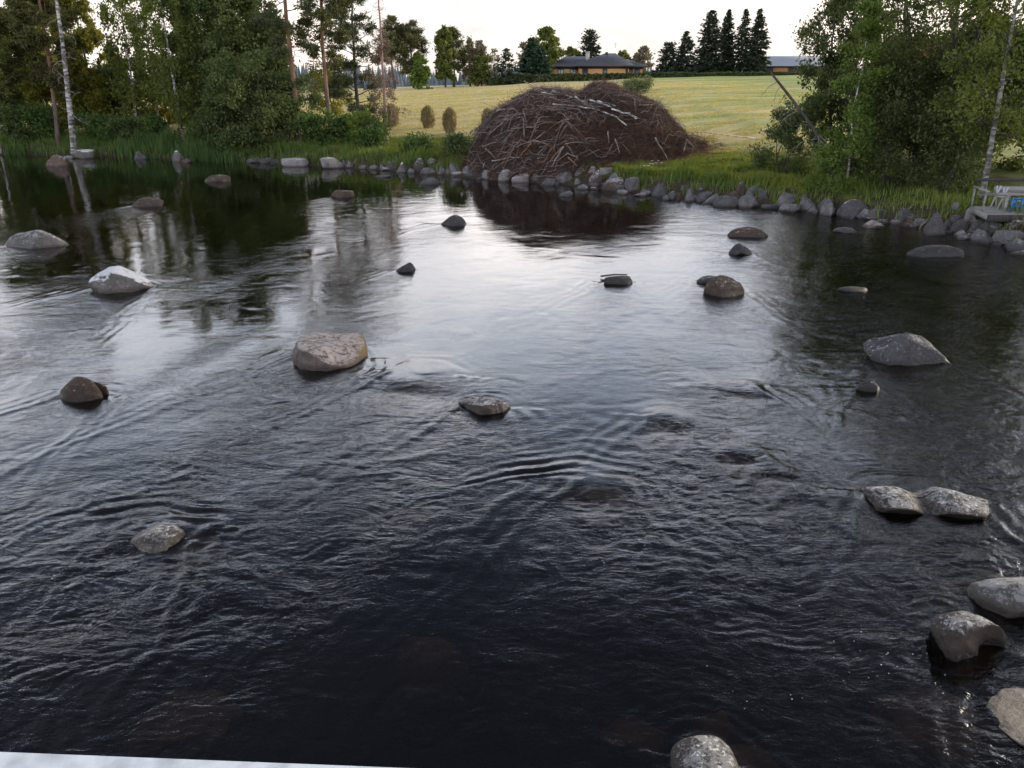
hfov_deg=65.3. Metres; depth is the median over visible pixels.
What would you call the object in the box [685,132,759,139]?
barrier tape
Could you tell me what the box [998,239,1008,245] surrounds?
cobble
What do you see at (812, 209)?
bank boulder
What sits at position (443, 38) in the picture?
birch tree
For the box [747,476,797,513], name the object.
sunken boulder
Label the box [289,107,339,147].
bush
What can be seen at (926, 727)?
sunken boulder
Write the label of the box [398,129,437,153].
bush
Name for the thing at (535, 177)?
bank boulder
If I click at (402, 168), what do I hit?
bank boulder
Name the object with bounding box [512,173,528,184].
bank boulder
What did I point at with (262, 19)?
pine tree
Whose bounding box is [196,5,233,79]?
alder tree
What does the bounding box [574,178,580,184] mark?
bank boulder
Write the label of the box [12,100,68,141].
bush
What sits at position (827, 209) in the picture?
bank boulder
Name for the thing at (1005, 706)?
river boulder
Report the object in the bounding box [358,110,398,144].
bush
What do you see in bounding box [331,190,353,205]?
river boulder
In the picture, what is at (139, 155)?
bank boulder
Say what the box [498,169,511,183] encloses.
bank boulder
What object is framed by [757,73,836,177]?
leaning dead tree
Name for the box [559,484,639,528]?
sunken boulder
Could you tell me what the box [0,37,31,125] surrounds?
alder tree
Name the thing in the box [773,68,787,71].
door
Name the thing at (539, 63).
cypress tree
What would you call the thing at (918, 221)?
cobble
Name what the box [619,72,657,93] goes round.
bush
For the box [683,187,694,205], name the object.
bank boulder
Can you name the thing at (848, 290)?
river boulder
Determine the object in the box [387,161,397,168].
bank boulder
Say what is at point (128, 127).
bush
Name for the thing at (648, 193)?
cobble
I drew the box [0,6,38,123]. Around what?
pine tree
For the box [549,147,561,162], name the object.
brown pole
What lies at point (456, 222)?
river boulder
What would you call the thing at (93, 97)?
alder tree
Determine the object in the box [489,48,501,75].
birch tree
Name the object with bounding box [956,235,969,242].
cobble
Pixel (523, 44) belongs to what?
birch tree
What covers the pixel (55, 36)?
alder tree
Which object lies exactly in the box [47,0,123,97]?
alder tree
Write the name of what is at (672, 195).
bank boulder
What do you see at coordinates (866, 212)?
cobble
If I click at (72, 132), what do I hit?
dead birch
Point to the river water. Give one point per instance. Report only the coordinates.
(84, 172)
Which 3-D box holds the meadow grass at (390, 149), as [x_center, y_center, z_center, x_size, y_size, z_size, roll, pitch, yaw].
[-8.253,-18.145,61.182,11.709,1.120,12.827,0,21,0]
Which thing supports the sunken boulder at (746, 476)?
in the river water
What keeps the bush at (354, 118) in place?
on the ground at (354, 529)
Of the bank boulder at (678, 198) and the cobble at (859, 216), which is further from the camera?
the bank boulder at (678, 198)
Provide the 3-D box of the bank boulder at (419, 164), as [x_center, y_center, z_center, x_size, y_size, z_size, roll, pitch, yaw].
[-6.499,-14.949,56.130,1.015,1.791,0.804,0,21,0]
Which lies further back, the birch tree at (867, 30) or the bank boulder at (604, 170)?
the bank boulder at (604, 170)
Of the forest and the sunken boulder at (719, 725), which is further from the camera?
the forest
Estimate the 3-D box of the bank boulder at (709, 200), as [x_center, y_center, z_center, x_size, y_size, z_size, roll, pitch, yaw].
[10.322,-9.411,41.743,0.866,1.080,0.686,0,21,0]
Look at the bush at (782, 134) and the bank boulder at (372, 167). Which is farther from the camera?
the bank boulder at (372, 167)
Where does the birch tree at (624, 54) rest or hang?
on the ground at (354, 529)
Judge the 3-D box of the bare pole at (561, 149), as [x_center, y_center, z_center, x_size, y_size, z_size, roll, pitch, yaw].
[2.832,-14.074,49.394,0.883,1.239,0.133,-10,23,-25]
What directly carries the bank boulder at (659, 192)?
on the ground at (354, 529)
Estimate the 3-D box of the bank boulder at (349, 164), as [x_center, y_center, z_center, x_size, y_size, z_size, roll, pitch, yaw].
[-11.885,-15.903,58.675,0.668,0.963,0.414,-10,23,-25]
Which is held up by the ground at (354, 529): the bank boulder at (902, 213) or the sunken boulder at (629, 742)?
the bank boulder at (902, 213)
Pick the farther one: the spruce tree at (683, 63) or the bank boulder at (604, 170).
the spruce tree at (683, 63)
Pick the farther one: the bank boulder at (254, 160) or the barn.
the barn
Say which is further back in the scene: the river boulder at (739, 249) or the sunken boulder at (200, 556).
the river boulder at (739, 249)
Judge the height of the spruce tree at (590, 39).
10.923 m
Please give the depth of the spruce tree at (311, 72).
104.12 m
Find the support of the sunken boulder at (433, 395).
in the river water
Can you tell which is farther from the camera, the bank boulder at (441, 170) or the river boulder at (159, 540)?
the bank boulder at (441, 170)
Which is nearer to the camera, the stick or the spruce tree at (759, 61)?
the stick
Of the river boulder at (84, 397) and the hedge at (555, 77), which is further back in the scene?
the hedge at (555, 77)
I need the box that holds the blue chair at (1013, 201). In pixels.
[1009,197,1023,212]
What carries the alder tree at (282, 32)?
on the ground at (354, 529)
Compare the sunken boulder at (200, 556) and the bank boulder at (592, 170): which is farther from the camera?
the bank boulder at (592, 170)
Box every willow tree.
[816,0,1023,179]
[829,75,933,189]
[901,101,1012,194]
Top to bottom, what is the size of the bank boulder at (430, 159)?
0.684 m
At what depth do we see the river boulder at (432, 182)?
49.37 m
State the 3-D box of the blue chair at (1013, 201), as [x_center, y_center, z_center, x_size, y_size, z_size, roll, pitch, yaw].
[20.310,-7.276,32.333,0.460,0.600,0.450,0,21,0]
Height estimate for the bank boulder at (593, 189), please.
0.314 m
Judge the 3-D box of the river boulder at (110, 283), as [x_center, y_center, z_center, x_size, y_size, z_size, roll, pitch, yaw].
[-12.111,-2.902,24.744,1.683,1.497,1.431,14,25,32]
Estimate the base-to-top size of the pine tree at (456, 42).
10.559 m
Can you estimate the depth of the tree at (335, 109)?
77.74 m
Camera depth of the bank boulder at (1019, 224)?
31.72 m
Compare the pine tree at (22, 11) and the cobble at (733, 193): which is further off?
the pine tree at (22, 11)
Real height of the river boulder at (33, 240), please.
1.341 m
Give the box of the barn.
[755,56,827,73]
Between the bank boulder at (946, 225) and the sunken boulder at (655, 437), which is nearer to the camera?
the sunken boulder at (655, 437)
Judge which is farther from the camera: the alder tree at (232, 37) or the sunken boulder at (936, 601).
the alder tree at (232, 37)
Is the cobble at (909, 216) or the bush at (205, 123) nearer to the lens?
the cobble at (909, 216)
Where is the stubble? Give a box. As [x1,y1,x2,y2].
[264,80,1021,160]
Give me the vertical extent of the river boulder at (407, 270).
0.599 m
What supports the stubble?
on the ground at (354, 529)
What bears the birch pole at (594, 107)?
on the brush heap
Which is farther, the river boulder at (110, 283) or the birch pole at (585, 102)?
the birch pole at (585, 102)
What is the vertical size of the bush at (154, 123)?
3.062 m
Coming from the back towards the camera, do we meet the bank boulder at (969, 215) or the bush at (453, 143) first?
the bush at (453, 143)
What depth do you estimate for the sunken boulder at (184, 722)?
8.40 m
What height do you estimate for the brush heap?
7.717 m
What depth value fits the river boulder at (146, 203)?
40.67 m
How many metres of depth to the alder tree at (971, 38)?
44.28 m
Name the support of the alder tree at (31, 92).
on the ground at (354, 529)
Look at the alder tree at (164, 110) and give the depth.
82.17 m
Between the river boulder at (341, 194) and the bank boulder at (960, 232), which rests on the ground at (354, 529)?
the bank boulder at (960, 232)
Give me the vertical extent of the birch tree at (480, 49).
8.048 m
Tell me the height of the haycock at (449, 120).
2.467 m
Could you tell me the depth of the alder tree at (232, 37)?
64.52 m
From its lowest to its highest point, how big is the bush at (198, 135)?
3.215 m
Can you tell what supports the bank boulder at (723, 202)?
on the ground at (354, 529)
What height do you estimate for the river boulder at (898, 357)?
1.403 m
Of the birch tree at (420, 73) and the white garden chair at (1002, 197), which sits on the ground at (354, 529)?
the birch tree at (420, 73)
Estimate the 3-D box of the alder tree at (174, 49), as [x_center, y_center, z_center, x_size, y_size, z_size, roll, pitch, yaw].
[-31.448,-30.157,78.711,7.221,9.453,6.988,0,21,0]
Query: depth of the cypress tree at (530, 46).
145.35 m
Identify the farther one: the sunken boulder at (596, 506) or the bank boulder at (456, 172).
the bank boulder at (456, 172)
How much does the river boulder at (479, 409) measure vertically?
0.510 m
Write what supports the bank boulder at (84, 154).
on the ground at (354, 529)
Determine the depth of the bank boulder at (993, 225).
32.28 m
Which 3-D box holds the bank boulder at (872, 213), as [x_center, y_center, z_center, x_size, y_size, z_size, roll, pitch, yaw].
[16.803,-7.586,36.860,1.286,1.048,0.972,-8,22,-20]
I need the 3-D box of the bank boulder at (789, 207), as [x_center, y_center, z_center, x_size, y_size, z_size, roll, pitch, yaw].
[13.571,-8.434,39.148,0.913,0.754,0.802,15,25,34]
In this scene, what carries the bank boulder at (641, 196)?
on the ground at (354, 529)
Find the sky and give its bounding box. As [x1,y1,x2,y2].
[0,0,1023,81]
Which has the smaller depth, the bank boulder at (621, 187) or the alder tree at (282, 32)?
the bank boulder at (621, 187)
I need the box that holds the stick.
[600,274,626,276]
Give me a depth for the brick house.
154.01 m
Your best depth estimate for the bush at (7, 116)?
69.85 m
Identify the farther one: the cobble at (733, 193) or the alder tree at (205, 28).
the alder tree at (205, 28)
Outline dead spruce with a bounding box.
[362,0,410,143]
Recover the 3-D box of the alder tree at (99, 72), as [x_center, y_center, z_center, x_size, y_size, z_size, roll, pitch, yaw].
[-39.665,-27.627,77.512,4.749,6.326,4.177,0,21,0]
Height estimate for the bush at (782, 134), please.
4.479 m
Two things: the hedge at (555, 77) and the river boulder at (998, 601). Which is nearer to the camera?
the river boulder at (998, 601)
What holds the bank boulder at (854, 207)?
on the ground at (354, 529)
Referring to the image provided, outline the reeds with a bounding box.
[0,126,305,164]
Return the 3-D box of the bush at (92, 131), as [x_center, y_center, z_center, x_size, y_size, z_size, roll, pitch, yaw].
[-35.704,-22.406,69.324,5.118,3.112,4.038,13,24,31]
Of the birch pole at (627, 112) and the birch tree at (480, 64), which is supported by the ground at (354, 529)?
the birch tree at (480, 64)
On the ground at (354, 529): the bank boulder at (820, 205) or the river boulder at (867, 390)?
the bank boulder at (820, 205)
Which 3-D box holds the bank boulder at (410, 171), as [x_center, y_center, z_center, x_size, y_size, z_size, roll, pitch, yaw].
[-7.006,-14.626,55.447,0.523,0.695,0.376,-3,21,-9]
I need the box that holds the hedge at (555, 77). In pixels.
[489,71,801,85]
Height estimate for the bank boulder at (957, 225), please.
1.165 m
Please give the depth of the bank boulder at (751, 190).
41.81 m
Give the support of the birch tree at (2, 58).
on the ground at (354, 529)
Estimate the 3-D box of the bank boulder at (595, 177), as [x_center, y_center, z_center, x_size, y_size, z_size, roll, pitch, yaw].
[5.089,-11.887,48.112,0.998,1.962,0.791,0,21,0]
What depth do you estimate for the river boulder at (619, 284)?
25.18 m
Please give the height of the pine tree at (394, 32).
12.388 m
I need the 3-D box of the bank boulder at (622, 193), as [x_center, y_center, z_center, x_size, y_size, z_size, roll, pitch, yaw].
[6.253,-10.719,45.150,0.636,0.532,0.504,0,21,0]
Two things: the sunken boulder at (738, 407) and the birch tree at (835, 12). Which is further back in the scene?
the birch tree at (835, 12)
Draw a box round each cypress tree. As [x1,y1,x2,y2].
[516,37,537,73]
[524,46,553,74]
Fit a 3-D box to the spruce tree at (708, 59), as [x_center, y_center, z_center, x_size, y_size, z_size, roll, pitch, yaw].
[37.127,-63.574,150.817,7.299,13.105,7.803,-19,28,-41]
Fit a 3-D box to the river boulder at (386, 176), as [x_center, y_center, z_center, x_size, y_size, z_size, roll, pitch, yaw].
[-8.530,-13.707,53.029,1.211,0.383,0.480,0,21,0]
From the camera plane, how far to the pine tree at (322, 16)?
63.80 m
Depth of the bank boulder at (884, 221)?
35.91 m
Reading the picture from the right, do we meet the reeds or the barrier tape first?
the barrier tape
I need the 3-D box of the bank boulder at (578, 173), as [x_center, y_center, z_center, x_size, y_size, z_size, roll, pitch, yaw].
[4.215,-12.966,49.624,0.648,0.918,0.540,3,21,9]
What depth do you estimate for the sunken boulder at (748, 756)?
7.89 m
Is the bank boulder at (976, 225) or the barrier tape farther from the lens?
the barrier tape
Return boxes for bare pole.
[492,157,518,161]
[551,146,563,166]
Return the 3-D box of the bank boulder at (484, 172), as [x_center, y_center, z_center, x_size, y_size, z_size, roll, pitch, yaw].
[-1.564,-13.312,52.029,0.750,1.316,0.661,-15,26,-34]
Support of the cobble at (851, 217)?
on the ground at (354, 529)
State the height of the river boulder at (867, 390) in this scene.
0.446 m
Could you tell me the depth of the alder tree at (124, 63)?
79.13 m
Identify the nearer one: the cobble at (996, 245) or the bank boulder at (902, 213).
the cobble at (996, 245)
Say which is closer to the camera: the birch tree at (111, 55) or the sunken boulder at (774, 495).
the sunken boulder at (774, 495)
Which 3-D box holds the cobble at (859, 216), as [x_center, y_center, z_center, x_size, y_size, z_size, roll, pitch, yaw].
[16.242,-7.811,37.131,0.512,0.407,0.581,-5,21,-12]
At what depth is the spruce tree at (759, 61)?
149.55 m
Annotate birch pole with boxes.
[552,90,626,125]
[553,103,593,108]
[574,96,597,109]
[589,99,636,118]
[611,108,645,120]
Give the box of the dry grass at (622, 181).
[16,145,1023,238]
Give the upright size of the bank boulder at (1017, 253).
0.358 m
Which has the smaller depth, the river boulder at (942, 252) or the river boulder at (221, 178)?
the river boulder at (942, 252)
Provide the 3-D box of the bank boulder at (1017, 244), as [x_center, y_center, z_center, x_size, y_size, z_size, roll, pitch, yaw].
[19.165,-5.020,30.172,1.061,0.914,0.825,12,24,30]
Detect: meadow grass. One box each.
[333,136,472,154]
[610,149,864,193]
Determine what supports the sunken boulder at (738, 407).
in the river water
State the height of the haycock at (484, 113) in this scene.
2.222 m
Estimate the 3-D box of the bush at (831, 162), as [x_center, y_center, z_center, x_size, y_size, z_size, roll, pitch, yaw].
[15.721,-10.659,39.261,3.219,3.098,3.350,19,28,41]
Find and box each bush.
[0,96,35,141]
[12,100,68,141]
[73,107,120,143]
[96,115,146,143]
[134,110,178,140]
[182,114,219,144]
[192,107,245,144]
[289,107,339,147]
[323,111,355,143]
[338,107,372,144]
[351,125,392,147]
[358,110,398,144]
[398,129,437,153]
[432,130,474,159]
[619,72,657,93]
[746,94,828,175]
[792,135,861,196]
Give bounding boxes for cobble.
[589,183,598,187]
[644,191,651,197]
[728,191,740,198]
[847,216,855,220]
[856,211,863,218]
[859,209,869,218]
[904,214,916,219]
[912,218,927,226]
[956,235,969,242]
[979,237,993,246]
[991,243,1002,248]
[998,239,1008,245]
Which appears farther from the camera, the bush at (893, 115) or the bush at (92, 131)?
the bush at (92, 131)
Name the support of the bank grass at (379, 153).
on the ground at (354, 529)
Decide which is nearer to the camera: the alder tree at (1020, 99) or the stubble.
the alder tree at (1020, 99)
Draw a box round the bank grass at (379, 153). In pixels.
[0,130,1023,236]
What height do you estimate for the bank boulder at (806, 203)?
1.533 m
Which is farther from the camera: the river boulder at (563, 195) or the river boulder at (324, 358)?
the river boulder at (563, 195)
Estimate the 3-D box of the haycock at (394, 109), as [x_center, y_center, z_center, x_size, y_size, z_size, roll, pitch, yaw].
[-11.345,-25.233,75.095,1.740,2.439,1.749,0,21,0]
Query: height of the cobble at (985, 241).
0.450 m
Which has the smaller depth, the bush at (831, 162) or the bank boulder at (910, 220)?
the bank boulder at (910, 220)
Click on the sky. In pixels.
(501, 24)
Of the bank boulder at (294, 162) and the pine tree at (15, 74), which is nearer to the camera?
the bank boulder at (294, 162)
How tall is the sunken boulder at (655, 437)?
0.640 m
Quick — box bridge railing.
[0,752,392,767]
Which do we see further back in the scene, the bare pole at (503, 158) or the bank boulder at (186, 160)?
the bank boulder at (186, 160)
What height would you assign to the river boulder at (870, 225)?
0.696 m
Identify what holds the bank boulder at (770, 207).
on the ground at (354, 529)
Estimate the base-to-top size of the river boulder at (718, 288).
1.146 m
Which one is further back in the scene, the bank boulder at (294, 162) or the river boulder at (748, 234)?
the bank boulder at (294, 162)
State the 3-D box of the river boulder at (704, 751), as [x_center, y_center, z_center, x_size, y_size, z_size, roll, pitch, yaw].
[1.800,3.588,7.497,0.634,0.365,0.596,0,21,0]
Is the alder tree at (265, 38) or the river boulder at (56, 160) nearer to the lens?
the river boulder at (56, 160)
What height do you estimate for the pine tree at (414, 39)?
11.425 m
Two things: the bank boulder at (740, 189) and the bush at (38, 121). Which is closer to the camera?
the bank boulder at (740, 189)
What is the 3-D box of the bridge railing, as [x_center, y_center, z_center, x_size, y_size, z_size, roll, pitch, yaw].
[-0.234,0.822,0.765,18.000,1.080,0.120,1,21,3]
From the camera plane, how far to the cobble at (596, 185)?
47.52 m
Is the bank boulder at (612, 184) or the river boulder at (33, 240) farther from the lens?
the bank boulder at (612, 184)
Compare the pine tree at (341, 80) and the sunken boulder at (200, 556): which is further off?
the pine tree at (341, 80)
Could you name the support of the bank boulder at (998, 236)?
on the ground at (354, 529)
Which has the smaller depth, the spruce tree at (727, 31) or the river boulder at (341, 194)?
the river boulder at (341, 194)
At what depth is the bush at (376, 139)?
60.98 m
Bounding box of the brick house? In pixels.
[551,44,647,73]
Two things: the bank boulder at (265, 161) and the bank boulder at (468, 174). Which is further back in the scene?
the bank boulder at (265, 161)
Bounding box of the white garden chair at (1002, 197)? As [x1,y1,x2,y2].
[989,185,1008,209]
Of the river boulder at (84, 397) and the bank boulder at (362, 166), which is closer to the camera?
the river boulder at (84, 397)
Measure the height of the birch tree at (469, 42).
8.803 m
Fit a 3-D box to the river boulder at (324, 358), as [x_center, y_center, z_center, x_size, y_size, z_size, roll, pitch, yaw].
[-4.211,-0.570,18.512,1.698,0.906,1.766,0,21,0]
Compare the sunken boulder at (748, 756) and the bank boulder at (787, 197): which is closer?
the sunken boulder at (748, 756)
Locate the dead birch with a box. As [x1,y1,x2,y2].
[46,0,87,155]
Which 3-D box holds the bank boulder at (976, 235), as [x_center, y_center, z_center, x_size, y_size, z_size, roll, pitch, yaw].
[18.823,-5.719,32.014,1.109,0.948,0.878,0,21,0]
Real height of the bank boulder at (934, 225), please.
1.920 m
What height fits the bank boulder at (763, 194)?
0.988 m
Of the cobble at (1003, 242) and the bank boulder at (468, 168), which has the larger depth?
the bank boulder at (468, 168)
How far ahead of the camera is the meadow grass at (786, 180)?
46.33 m
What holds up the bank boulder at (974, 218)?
on the ground at (354, 529)
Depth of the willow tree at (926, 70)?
37.69 m
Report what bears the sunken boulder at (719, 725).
in the river water
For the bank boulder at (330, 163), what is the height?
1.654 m
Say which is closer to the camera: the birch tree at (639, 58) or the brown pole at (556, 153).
the brown pole at (556, 153)
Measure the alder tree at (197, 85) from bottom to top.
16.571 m
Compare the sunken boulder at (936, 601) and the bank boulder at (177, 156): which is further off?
the bank boulder at (177, 156)
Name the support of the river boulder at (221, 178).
in the river water
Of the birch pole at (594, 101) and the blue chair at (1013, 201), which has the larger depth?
the birch pole at (594, 101)
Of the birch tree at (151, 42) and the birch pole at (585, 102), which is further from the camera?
the birch tree at (151, 42)
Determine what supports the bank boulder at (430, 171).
on the ground at (354, 529)
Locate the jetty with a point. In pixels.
(989, 215)
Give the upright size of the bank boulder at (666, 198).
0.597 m
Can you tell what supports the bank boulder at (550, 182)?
on the ground at (354, 529)
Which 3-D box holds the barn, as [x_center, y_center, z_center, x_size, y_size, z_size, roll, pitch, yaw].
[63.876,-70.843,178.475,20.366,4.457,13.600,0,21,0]
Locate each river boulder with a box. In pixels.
[5,230,75,263]
[46,155,71,177]
[60,377,111,418]
[88,266,156,314]
[129,524,184,557]
[132,197,163,215]
[205,174,229,188]
[292,332,367,384]
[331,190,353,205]
[375,174,392,179]
[396,262,415,279]
[420,178,440,191]
[437,215,466,237]
[458,397,510,422]
[558,191,572,201]
[604,276,632,292]
[669,735,738,767]
[697,275,715,288]
[703,275,744,312]
[721,243,755,264]
[726,227,767,246]
[832,227,857,237]
[837,286,867,294]
[850,380,879,399]
[859,220,884,233]
[864,333,950,391]
[906,245,963,266]
[930,611,1006,692]
[965,577,1023,625]
[987,687,1023,747]
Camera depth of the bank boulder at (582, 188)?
47.00 m
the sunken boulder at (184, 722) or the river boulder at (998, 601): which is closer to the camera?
the sunken boulder at (184, 722)
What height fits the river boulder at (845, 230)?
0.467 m
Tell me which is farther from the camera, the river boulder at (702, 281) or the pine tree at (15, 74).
the pine tree at (15, 74)
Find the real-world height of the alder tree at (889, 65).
7.212 m
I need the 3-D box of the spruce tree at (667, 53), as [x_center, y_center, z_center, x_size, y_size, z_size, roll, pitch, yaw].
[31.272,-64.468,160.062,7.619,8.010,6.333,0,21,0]
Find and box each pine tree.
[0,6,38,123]
[1,0,83,145]
[250,0,318,142]
[291,0,360,127]
[323,0,395,117]
[376,14,405,88]
[388,19,431,87]
[444,26,470,86]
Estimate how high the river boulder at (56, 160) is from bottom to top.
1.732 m
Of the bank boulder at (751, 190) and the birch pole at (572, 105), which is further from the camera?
the birch pole at (572, 105)
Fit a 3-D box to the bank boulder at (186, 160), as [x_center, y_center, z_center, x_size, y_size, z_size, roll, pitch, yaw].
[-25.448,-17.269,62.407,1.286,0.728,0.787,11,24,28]
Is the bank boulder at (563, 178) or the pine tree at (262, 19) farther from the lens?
the pine tree at (262, 19)
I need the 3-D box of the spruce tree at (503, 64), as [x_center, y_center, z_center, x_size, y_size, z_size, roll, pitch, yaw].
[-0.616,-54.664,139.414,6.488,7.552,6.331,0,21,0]
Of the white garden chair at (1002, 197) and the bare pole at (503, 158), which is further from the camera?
the bare pole at (503, 158)
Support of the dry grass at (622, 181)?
on the ground at (354, 529)
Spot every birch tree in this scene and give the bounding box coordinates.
[0,26,16,154]
[96,0,166,132]
[114,0,172,116]
[124,0,199,141]
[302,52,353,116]
[408,50,433,89]
[432,24,460,86]
[457,36,477,85]
[464,55,491,85]
[466,40,492,85]
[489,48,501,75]
[516,41,526,67]
[530,25,564,72]
[563,46,579,56]
[617,50,632,59]
[633,45,655,71]
[789,0,907,158]
[805,0,895,182]
[925,0,1023,202]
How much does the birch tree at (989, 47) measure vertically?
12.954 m
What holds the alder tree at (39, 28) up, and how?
on the ground at (354, 529)
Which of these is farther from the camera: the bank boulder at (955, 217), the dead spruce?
the dead spruce
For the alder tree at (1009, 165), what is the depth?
41.74 m
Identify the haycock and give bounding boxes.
[383,103,399,126]
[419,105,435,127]
[441,107,456,133]
[481,108,491,122]
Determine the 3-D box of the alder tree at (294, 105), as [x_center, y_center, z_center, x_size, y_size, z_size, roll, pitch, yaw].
[-18.543,-22.481,65.076,5.833,6.369,5.298,7,22,18]
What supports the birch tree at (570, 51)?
on the ground at (354, 529)
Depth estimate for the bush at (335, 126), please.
63.19 m
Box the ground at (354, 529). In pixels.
[0,75,1023,767]
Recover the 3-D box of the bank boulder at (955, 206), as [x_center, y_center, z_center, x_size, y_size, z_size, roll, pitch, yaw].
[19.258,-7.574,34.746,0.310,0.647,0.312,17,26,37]
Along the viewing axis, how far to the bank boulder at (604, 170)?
48.70 m
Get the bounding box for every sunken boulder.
[123,686,243,759]
[128,529,226,585]
[370,375,471,415]
[389,636,467,703]
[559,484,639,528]
[599,716,667,767]
[637,421,693,457]
[693,710,737,744]
[711,454,766,493]
[713,393,765,422]
[728,744,782,767]
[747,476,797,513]
[869,687,1008,767]
[913,577,977,617]
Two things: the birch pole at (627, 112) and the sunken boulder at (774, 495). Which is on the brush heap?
the birch pole at (627, 112)
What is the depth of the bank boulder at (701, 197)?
41.99 m
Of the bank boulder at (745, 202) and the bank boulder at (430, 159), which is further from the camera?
the bank boulder at (430, 159)
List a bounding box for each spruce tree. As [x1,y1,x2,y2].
[302,56,321,100]
[492,48,521,84]
[575,28,601,58]
[651,41,679,72]
[668,31,700,71]
[686,10,723,72]
[717,9,736,71]
[727,8,753,71]
[741,8,772,71]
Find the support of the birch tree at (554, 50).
on the ground at (354, 529)
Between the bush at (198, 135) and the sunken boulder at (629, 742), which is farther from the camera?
the bush at (198, 135)
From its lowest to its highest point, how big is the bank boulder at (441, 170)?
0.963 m
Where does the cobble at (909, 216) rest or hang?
on the ground at (354, 529)
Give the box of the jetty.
[969,178,1023,232]
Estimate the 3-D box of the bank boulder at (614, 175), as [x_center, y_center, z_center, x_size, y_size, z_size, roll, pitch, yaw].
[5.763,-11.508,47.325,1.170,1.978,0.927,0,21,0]
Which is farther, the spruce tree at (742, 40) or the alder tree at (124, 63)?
the spruce tree at (742, 40)
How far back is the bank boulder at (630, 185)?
45.82 m
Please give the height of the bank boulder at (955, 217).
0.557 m
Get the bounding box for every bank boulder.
[74,149,93,158]
[134,151,147,158]
[172,151,183,161]
[179,158,191,162]
[246,157,259,162]
[258,157,272,163]
[281,158,308,169]
[320,157,343,168]
[346,161,352,166]
[358,164,366,168]
[368,165,377,169]
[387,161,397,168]
[396,162,407,174]
[407,168,414,174]
[413,158,425,171]
[420,168,435,175]
[427,158,435,163]
[438,166,445,173]
[449,162,459,171]
[451,171,461,174]
[462,165,472,173]
[464,171,473,176]
[482,170,490,179]
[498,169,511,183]
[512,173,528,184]
[532,174,538,180]
[539,178,556,187]
[555,171,572,182]
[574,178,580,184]
[575,168,584,175]
[576,184,588,192]
[588,166,595,172]
[588,170,602,187]
[590,187,598,191]
[599,168,612,174]
[602,177,624,192]
[608,172,617,179]
[615,185,624,193]
[617,190,627,197]
[624,177,639,191]
[634,192,646,199]
[650,184,665,198]
[662,195,668,204]
[667,191,676,203]
[675,194,681,203]
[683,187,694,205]
[694,192,707,205]
[701,194,717,207]
[713,196,738,211]
[736,182,745,195]
[738,195,757,210]
[745,186,759,194]
[758,189,767,198]
[761,204,780,211]
[776,192,795,204]
[779,203,800,215]
[799,196,816,212]
[806,207,817,214]
[816,198,833,211]
[819,198,835,218]
[835,199,867,219]
[866,208,888,219]
[877,219,888,223]
[889,219,901,225]
[894,208,908,221]
[906,217,917,227]
[921,213,945,239]
[944,220,949,229]
[949,214,960,221]
[950,202,959,210]
[950,219,968,231]
[951,230,965,240]
[964,208,978,221]
[966,229,991,245]
[969,220,984,230]
[970,215,978,221]
[980,222,1003,234]
[992,230,1023,242]
[1003,219,1022,229]
[1004,238,1023,254]
[1010,250,1023,258]
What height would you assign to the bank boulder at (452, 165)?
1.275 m
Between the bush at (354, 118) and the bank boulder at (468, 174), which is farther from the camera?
the bush at (354, 118)
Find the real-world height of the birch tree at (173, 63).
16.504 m
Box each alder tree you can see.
[0,0,57,106]
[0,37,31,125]
[13,49,79,129]
[35,0,77,75]
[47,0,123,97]
[48,49,115,132]
[83,64,126,124]
[100,56,153,124]
[137,56,187,123]
[152,0,219,116]
[153,30,204,118]
[184,0,269,130]
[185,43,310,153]
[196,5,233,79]
[234,0,300,128]
[244,14,298,134]
[250,68,325,144]
[835,30,932,128]
[908,13,1023,156]
[981,16,1023,175]
[989,65,1023,171]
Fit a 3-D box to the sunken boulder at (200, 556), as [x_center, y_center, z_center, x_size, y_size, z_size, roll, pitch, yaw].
[-4.845,2.491,11.634,1.384,0.640,1.177,0,21,0]
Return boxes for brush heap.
[436,70,731,185]
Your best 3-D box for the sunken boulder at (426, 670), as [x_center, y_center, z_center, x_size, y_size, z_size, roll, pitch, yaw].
[-1.015,3.439,9.617,0.952,0.640,0.809,0,21,0]
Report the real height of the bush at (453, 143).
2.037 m
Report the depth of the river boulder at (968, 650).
8.93 m
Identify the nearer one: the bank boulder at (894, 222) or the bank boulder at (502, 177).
the bank boulder at (894, 222)
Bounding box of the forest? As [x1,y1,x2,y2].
[127,54,813,89]

